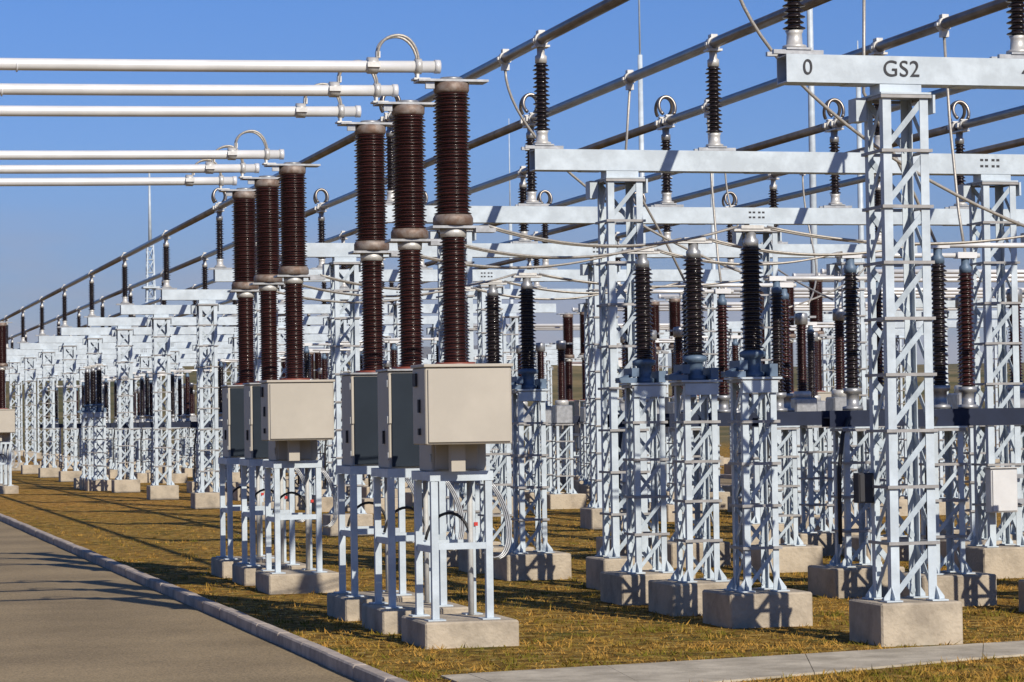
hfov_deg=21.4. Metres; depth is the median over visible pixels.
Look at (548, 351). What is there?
busbar gantry
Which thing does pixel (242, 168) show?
aluminium pipe
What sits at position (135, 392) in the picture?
instrument transformer
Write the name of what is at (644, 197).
post insulator
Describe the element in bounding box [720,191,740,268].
post insulator
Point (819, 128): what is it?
busbar
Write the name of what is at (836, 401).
instrument transformer
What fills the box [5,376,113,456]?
busbar gantry
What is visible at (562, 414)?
instrument transformer
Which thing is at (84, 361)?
busbar gantry
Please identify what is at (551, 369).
busbar gantry
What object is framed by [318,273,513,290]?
conductor
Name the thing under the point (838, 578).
disconnector
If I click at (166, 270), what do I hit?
post insulator
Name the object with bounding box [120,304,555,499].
busbar gantry
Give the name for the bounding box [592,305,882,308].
aluminium pipe
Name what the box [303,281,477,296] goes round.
conductor
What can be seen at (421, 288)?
conductor
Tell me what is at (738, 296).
aluminium pipe
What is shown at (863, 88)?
dropper
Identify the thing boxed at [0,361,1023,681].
ground
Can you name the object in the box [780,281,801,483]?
circuit breaker
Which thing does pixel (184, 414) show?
instrument transformer
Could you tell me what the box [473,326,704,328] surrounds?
aluminium pipe
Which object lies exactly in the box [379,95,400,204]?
post insulator
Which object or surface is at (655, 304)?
circuit breaker
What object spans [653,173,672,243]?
post insulator
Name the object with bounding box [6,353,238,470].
busbar gantry
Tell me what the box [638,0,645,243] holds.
lightning rod
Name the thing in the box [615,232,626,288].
post insulator
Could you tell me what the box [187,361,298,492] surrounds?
disconnector
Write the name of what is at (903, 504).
instrument transformer
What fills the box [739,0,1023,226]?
dropper
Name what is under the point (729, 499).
disconnector
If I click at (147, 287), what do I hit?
lattice mast
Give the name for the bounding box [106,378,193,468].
disconnector
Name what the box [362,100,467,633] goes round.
circuit breaker
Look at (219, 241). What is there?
post insulator
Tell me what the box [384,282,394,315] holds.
post insulator
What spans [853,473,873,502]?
junction box
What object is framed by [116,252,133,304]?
post insulator
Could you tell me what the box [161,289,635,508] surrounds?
busbar gantry
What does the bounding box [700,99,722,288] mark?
dropper
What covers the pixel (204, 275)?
post insulator
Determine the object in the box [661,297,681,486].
circuit breaker
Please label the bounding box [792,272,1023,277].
aluminium pipe
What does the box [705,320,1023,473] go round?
busbar gantry
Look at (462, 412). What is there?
circuit breaker
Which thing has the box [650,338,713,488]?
disconnector
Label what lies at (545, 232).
post insulator
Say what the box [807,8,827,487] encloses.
lightning rod
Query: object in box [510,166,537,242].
post insulator
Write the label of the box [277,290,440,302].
conductor
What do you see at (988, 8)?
busbar
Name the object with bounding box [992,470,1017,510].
door
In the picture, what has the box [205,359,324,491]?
disconnector
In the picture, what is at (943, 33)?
dropper
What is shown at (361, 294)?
conductor
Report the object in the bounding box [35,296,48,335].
post insulator
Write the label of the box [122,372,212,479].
disconnector
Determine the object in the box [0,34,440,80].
aluminium pipe
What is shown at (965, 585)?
disconnector
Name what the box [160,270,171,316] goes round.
post insulator
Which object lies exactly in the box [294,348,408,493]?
disconnector
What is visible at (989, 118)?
busbar
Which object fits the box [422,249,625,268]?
conductor
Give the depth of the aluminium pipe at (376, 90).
22.30 m
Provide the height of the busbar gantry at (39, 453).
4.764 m
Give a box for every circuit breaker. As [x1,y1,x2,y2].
[0,321,19,493]
[0,324,14,484]
[0,444,2,483]
[211,188,286,577]
[232,175,305,585]
[255,162,338,594]
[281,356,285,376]
[309,353,320,448]
[314,353,321,441]
[327,120,423,620]
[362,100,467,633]
[401,76,518,648]
[555,313,580,472]
[570,311,595,486]
[650,300,672,483]
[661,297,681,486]
[693,294,721,487]
[750,288,771,461]
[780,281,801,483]
[806,280,834,491]
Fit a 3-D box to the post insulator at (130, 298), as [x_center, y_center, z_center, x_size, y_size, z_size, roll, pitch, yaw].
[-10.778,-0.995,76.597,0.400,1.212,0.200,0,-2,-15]
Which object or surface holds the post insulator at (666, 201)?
on the busbar gantry at (765, 217)
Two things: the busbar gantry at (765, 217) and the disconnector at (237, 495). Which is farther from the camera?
the disconnector at (237, 495)
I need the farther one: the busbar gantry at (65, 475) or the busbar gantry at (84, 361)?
the busbar gantry at (84, 361)
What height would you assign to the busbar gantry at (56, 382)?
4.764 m
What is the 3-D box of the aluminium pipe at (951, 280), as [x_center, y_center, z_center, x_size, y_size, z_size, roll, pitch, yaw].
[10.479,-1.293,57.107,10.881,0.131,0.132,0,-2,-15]
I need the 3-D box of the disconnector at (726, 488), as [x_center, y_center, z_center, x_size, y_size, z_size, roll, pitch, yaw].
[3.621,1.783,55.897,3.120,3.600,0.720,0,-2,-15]
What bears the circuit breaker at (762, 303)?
on the ground at (40, 495)
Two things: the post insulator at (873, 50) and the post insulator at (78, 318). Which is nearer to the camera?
the post insulator at (873, 50)
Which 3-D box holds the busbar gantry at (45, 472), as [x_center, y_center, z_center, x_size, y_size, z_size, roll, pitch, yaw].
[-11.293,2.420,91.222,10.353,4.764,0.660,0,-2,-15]
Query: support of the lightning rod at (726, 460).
on the ground at (40, 495)
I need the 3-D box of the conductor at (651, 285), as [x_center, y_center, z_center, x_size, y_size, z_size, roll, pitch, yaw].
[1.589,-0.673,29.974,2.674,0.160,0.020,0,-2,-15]
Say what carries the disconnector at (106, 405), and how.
on the ground at (40, 495)
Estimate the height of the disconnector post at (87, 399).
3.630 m
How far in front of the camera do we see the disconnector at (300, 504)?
53.86 m
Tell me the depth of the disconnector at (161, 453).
94.52 m
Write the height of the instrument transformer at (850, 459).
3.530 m
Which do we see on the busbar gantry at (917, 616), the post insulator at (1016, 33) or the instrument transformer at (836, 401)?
the post insulator at (1016, 33)
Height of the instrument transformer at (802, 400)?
3.530 m
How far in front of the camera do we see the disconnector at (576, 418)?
67.01 m
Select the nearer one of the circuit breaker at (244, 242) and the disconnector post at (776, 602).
the disconnector post at (776, 602)
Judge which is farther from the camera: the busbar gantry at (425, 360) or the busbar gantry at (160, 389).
the busbar gantry at (160, 389)
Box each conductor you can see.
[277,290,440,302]
[278,293,398,302]
[302,280,482,296]
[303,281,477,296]
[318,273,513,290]
[320,273,516,289]
[420,248,630,267]
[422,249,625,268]
[464,238,676,258]
[465,238,681,257]
[471,287,616,299]
[473,287,617,299]
[485,225,732,247]
[487,225,737,246]
[502,281,676,293]
[504,280,680,293]
[537,274,764,287]
[539,273,769,286]
[654,249,835,265]
[657,248,842,264]
[706,239,877,255]
[708,238,902,255]
[764,226,1008,245]
[767,225,1023,244]
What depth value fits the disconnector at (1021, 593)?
23.55 m
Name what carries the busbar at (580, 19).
on the post insulator at (389, 165)
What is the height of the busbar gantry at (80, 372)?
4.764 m
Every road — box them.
[0,521,357,681]
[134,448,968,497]
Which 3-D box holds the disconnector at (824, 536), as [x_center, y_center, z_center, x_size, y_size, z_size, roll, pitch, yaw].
[2.608,1.158,33.341,3.120,3.600,0.720,0,-2,-15]
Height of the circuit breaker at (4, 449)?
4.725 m
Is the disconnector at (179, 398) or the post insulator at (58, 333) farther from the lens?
the post insulator at (58, 333)
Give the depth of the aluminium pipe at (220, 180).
30.70 m
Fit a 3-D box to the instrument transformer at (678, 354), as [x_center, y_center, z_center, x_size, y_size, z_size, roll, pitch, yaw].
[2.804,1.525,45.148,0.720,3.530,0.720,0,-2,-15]
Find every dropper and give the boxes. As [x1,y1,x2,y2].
[496,49,741,272]
[621,70,685,280]
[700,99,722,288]
[724,173,833,300]
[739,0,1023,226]
[789,193,875,307]
[799,174,816,304]
[862,0,936,241]
[934,14,965,251]
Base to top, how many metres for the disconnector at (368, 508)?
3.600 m
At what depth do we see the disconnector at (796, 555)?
30.32 m
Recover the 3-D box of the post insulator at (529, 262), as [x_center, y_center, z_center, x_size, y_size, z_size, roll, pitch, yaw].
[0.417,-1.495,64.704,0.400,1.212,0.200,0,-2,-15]
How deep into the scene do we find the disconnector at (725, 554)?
31.77 m
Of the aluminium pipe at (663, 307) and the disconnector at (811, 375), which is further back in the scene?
the aluminium pipe at (663, 307)
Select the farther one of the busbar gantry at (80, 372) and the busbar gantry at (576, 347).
the busbar gantry at (80, 372)
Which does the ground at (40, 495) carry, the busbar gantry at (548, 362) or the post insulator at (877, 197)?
the busbar gantry at (548, 362)
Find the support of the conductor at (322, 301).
attached to the circuit breaker at (244, 242)
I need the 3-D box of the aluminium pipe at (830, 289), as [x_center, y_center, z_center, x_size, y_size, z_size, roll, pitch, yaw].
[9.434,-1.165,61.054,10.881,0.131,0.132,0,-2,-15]
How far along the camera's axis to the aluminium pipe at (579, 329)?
84.41 m
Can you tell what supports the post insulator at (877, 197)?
on the busbar gantry at (590, 515)
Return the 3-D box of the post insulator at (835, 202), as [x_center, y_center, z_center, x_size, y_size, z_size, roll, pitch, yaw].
[4.284,-2.494,36.016,0.400,1.470,0.400,0,-2,-15]
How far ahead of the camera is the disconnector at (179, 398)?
85.90 m
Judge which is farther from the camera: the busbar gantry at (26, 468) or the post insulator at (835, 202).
the busbar gantry at (26, 468)
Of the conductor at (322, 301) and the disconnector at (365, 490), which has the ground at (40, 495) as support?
the disconnector at (365, 490)
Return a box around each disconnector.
[38,386,108,467]
[47,386,108,468]
[67,385,135,468]
[73,380,150,470]
[85,379,165,473]
[102,376,186,474]
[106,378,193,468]
[107,375,195,478]
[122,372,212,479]
[134,371,239,482]
[134,374,222,472]
[159,369,263,483]
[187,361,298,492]
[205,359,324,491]
[232,353,367,500]
[237,357,367,486]
[255,351,382,500]
[287,343,434,509]
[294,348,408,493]
[314,340,463,511]
[362,337,518,513]
[474,357,578,486]
[474,359,570,485]
[479,355,595,489]
[596,289,854,555]
[624,341,752,495]
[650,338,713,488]
[659,282,920,567]
[666,335,789,500]
[727,328,881,511]
[740,275,1016,572]
[781,325,919,504]
[804,322,968,514]
[808,252,979,598]
[900,243,1023,606]
[1018,579,1023,611]
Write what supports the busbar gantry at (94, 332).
on the ground at (40, 495)
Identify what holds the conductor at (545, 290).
attached to the disconnector post at (493, 327)
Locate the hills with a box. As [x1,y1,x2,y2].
[321,345,718,367]
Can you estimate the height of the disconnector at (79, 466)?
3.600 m
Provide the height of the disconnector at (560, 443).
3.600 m
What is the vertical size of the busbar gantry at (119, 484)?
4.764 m
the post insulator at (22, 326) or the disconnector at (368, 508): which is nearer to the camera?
the disconnector at (368, 508)
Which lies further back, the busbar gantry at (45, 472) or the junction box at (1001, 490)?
the busbar gantry at (45, 472)
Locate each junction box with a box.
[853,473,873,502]
[983,467,1023,512]
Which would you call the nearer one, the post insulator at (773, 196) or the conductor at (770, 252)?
the conductor at (770, 252)
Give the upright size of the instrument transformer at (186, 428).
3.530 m
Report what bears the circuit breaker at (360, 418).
on the ground at (40, 495)
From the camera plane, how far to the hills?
10715.69 m
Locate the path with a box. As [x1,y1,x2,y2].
[441,641,1023,681]
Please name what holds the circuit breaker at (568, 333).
on the ground at (40, 495)
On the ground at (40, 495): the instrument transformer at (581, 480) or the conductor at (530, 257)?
the instrument transformer at (581, 480)
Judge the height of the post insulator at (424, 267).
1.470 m
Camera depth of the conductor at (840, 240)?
22.92 m
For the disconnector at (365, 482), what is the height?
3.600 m
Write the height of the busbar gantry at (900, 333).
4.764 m
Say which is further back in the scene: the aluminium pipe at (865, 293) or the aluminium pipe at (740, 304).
the aluminium pipe at (740, 304)
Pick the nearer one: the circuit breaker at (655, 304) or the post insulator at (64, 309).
the circuit breaker at (655, 304)
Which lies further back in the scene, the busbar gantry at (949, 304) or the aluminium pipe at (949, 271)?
the busbar gantry at (949, 304)
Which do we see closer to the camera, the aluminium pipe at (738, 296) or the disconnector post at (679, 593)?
the disconnector post at (679, 593)
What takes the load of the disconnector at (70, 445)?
on the ground at (40, 495)
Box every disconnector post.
[74,366,93,488]
[79,365,102,489]
[85,364,111,490]
[446,287,500,566]
[459,280,534,573]
[493,273,571,580]
[600,248,694,605]
[648,237,742,615]
[702,225,812,628]
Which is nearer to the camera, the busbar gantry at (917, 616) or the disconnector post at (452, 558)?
the busbar gantry at (917, 616)
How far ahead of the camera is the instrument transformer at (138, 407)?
115.99 m
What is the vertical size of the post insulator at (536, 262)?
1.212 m
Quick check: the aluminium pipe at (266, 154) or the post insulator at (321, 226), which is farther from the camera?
the post insulator at (321, 226)
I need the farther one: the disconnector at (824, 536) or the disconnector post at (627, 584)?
the disconnector at (824, 536)
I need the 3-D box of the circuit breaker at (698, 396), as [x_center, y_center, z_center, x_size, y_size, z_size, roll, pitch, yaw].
[4.147,1.313,59.425,0.864,4.725,1.110,0,-2,-15]
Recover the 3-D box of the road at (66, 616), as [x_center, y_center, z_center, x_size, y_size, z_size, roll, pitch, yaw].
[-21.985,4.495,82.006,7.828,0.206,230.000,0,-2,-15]
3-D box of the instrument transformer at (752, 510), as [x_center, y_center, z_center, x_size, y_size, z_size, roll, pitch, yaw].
[3.874,1.395,41.105,0.720,3.530,0.720,0,-2,-15]
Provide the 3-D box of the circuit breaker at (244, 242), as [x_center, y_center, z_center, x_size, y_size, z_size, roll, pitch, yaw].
[-2.992,0.610,30.992,0.817,4.725,0.860,0,-2,-15]
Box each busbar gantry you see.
[5,358,223,463]
[5,366,178,460]
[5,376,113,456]
[5,378,112,455]
[6,348,284,473]
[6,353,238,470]
[6,370,161,459]
[6,373,125,458]
[8,363,196,460]
[20,341,324,477]
[38,334,362,481]
[61,326,421,482]
[87,316,476,492]
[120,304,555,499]
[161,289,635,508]
[213,269,762,519]
[305,243,916,535]
[385,205,1023,544]
[422,358,581,362]
[422,362,557,453]
[427,354,661,448]
[474,349,705,457]
[515,343,772,458]
[529,149,1023,589]
[573,336,833,465]
[658,329,923,470]
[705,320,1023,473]
[777,54,1023,646]
[794,310,1023,476]
[902,298,1023,484]
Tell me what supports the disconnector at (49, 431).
on the ground at (40, 495)
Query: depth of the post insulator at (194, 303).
77.01 m
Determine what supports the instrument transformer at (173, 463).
on the ground at (40, 495)
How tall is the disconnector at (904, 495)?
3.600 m
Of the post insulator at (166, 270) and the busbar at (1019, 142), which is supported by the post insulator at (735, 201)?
the busbar at (1019, 142)
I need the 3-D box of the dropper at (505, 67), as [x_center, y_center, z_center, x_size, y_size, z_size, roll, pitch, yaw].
[1.268,-1.914,29.579,3.181,2.394,0.128,0,-2,-28]
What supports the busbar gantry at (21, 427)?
on the ground at (40, 495)
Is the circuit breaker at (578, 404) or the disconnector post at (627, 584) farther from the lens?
the circuit breaker at (578, 404)
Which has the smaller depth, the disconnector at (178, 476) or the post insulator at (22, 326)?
the disconnector at (178, 476)
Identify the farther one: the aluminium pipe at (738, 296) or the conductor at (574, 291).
the aluminium pipe at (738, 296)
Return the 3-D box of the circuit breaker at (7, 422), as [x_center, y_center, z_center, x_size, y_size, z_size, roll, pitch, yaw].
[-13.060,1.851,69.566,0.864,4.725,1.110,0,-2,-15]
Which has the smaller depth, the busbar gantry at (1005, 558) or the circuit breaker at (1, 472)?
the busbar gantry at (1005, 558)
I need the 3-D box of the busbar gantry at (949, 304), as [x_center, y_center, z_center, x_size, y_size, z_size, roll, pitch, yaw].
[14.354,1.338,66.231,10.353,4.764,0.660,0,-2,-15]
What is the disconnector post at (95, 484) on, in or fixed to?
on the ground at (40, 495)
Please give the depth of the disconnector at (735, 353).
52.97 m
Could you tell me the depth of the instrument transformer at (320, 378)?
75.78 m
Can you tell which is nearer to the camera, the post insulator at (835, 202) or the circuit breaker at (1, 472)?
the post insulator at (835, 202)
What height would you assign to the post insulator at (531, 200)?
1.470 m
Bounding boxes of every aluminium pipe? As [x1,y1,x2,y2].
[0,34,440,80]
[0,60,398,103]
[0,83,360,123]
[0,130,283,164]
[0,145,259,178]
[0,159,236,190]
[473,323,682,326]
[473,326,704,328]
[473,328,728,330]
[572,307,957,311]
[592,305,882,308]
[617,302,882,305]
[658,294,1023,298]
[679,292,982,294]
[702,287,1023,291]
[770,278,1023,281]
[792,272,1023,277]
[820,269,1023,273]
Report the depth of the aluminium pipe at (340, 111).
23.83 m
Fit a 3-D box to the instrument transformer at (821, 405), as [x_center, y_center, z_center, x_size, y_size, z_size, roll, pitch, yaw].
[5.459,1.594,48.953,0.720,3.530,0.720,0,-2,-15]
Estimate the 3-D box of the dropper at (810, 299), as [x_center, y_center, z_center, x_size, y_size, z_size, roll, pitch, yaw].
[4.515,-1.665,41.102,0.256,2.333,2.197,-1,-2,3]
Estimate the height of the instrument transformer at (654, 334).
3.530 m
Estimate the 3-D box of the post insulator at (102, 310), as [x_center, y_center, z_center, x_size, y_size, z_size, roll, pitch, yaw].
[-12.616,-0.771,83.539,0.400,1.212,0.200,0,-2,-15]
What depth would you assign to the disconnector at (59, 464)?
107.95 m
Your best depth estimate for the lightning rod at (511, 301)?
103.53 m
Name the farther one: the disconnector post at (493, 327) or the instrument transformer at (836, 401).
the instrument transformer at (836, 401)
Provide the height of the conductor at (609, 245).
0.211 m
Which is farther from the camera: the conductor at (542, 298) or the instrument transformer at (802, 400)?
the instrument transformer at (802, 400)
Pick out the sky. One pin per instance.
(51, 237)
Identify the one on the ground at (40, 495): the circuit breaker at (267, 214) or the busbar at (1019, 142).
the circuit breaker at (267, 214)
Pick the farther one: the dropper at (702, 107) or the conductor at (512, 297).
the dropper at (702, 107)
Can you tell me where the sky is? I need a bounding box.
[0,0,1023,366]
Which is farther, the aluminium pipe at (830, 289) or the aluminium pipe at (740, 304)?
the aluminium pipe at (740, 304)
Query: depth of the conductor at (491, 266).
24.93 m
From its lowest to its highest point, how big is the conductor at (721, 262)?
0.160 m
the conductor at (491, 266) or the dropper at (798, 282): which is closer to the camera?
the conductor at (491, 266)
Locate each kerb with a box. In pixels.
[0,513,408,681]
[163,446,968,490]
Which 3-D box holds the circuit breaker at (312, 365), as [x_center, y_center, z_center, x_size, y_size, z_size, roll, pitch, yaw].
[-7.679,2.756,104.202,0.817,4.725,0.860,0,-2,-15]
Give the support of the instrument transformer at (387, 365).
on the ground at (40, 495)
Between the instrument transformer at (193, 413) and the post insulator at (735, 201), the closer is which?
the post insulator at (735, 201)
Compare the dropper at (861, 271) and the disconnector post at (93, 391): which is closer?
the dropper at (861, 271)
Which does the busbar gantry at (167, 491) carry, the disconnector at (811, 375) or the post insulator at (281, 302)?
the post insulator at (281, 302)
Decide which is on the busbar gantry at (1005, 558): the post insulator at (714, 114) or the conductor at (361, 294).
the post insulator at (714, 114)
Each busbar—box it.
[0,0,628,320]
[8,0,831,339]
[18,0,1010,348]
[115,88,970,335]
[182,105,1023,326]
[226,138,1023,326]
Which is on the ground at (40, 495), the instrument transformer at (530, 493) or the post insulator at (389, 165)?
the instrument transformer at (530, 493)
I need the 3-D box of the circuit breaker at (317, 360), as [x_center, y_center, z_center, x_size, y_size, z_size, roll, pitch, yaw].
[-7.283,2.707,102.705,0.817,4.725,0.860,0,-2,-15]
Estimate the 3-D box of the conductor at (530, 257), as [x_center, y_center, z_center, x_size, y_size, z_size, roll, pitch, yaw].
[0.433,-0.814,23.515,2.466,0.211,0.020,0,-2,-32]
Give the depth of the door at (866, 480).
20.72 m
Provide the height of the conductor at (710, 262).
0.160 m
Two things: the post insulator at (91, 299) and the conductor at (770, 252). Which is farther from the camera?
the post insulator at (91, 299)
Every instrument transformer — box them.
[134,389,136,452]
[134,389,139,456]
[172,384,186,464]
[180,383,193,461]
[183,391,192,454]
[185,383,196,464]
[189,390,196,460]
[313,368,327,459]
[381,360,390,484]
[510,345,531,491]
[525,343,564,506]
[541,340,586,508]
[573,353,595,492]
[609,336,625,505]
[646,330,667,518]
[658,327,702,521]
[739,317,783,522]
[789,313,819,528]
[805,332,827,497]
[814,308,858,535]
[831,331,852,500]
[852,328,907,515]
[940,294,981,539]
[996,288,1023,539]
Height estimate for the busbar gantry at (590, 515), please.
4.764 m
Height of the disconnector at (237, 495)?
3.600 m
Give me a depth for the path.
18.67 m
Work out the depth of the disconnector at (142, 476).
80.21 m
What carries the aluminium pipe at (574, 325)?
attached to the circuit breaker
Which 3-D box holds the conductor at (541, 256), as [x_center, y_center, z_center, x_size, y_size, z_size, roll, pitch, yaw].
[0.459,-0.817,23.418,2.466,0.211,0.020,0,-2,-32]
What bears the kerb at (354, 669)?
on the ground at (40, 495)
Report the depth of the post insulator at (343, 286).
56.18 m
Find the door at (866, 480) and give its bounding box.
[860,474,872,501]
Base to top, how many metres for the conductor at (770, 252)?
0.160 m
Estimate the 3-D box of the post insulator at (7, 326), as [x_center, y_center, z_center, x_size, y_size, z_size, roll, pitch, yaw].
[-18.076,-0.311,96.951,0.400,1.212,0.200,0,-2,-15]
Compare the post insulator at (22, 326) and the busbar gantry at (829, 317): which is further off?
the post insulator at (22, 326)
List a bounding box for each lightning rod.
[508,119,524,463]
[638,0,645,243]
[710,173,729,463]
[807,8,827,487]
[856,41,866,405]
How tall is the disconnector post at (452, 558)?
3.630 m
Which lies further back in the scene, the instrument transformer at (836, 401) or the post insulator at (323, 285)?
the post insulator at (323, 285)
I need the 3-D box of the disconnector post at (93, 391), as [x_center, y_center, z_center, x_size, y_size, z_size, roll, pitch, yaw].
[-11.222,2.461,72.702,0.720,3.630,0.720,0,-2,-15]
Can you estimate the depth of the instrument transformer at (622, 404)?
48.01 m
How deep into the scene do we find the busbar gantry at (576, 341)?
93.92 m
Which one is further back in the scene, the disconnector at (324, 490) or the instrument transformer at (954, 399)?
the disconnector at (324, 490)
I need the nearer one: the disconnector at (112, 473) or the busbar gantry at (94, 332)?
the busbar gantry at (94, 332)
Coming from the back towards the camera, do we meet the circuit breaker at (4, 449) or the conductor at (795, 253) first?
the circuit breaker at (4, 449)
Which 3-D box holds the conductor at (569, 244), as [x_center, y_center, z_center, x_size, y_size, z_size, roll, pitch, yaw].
[0.823,-0.862,22.041,2.481,0.211,0.020,0,-2,-33]
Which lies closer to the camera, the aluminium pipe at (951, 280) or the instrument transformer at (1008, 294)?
the instrument transformer at (1008, 294)
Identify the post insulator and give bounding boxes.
[4,315,12,348]
[17,307,28,342]
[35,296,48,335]
[56,315,60,335]
[57,284,71,327]
[76,306,81,335]
[84,270,99,317]
[100,296,109,335]
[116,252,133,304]
[127,284,137,326]
[156,230,176,289]
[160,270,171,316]
[188,284,197,326]
[201,252,208,288]
[208,187,231,269]
[227,282,237,316]
[278,254,285,304]
[310,188,328,269]
[316,282,328,315]
[339,231,349,288]
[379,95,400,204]
[381,259,390,303]
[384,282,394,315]
[420,190,432,269]
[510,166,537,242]
[515,93,548,205]
[521,30,563,149]
[525,258,538,303]
[532,231,546,288]
[534,190,557,269]
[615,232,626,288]
[634,191,650,268]
[650,95,683,206]
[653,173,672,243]
[693,34,735,150]
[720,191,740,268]
[761,174,787,243]
[766,0,823,56]
[819,98,851,207]
[859,38,900,152]
[874,175,881,240]
[944,100,969,208]
[990,0,1023,58]
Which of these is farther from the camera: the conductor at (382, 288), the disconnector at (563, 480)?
the disconnector at (563, 480)
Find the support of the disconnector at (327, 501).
on the ground at (40, 495)
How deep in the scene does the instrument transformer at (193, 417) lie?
100.66 m
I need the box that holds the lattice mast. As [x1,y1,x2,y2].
[141,173,159,452]
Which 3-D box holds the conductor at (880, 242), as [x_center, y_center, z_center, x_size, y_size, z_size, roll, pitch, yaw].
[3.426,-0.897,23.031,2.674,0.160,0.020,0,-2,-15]
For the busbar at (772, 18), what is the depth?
31.85 m
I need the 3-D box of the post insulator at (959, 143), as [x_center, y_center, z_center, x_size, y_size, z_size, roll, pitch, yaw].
[6.024,-2.506,36.477,0.400,1.470,0.400,0,-2,-15]
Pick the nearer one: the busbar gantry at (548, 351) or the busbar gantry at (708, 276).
the busbar gantry at (708, 276)
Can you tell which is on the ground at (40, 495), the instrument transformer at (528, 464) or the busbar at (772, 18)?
the instrument transformer at (528, 464)
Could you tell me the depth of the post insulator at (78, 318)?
90.44 m
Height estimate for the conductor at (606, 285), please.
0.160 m
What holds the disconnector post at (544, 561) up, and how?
on the ground at (40, 495)
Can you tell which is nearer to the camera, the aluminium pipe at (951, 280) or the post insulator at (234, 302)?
the aluminium pipe at (951, 280)
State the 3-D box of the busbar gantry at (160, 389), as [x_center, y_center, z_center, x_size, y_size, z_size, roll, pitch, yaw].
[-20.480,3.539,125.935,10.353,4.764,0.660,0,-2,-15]
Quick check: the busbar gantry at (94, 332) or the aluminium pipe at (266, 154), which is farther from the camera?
the busbar gantry at (94, 332)
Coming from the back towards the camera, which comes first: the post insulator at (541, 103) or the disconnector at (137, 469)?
the disconnector at (137, 469)
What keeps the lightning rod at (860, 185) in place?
on the ground at (40, 495)
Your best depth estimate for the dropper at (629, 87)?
30.94 m
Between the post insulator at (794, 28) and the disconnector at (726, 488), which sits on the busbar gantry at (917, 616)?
the post insulator at (794, 28)
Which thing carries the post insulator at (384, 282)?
on the busbar gantry at (167, 491)
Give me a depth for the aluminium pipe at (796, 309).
71.16 m

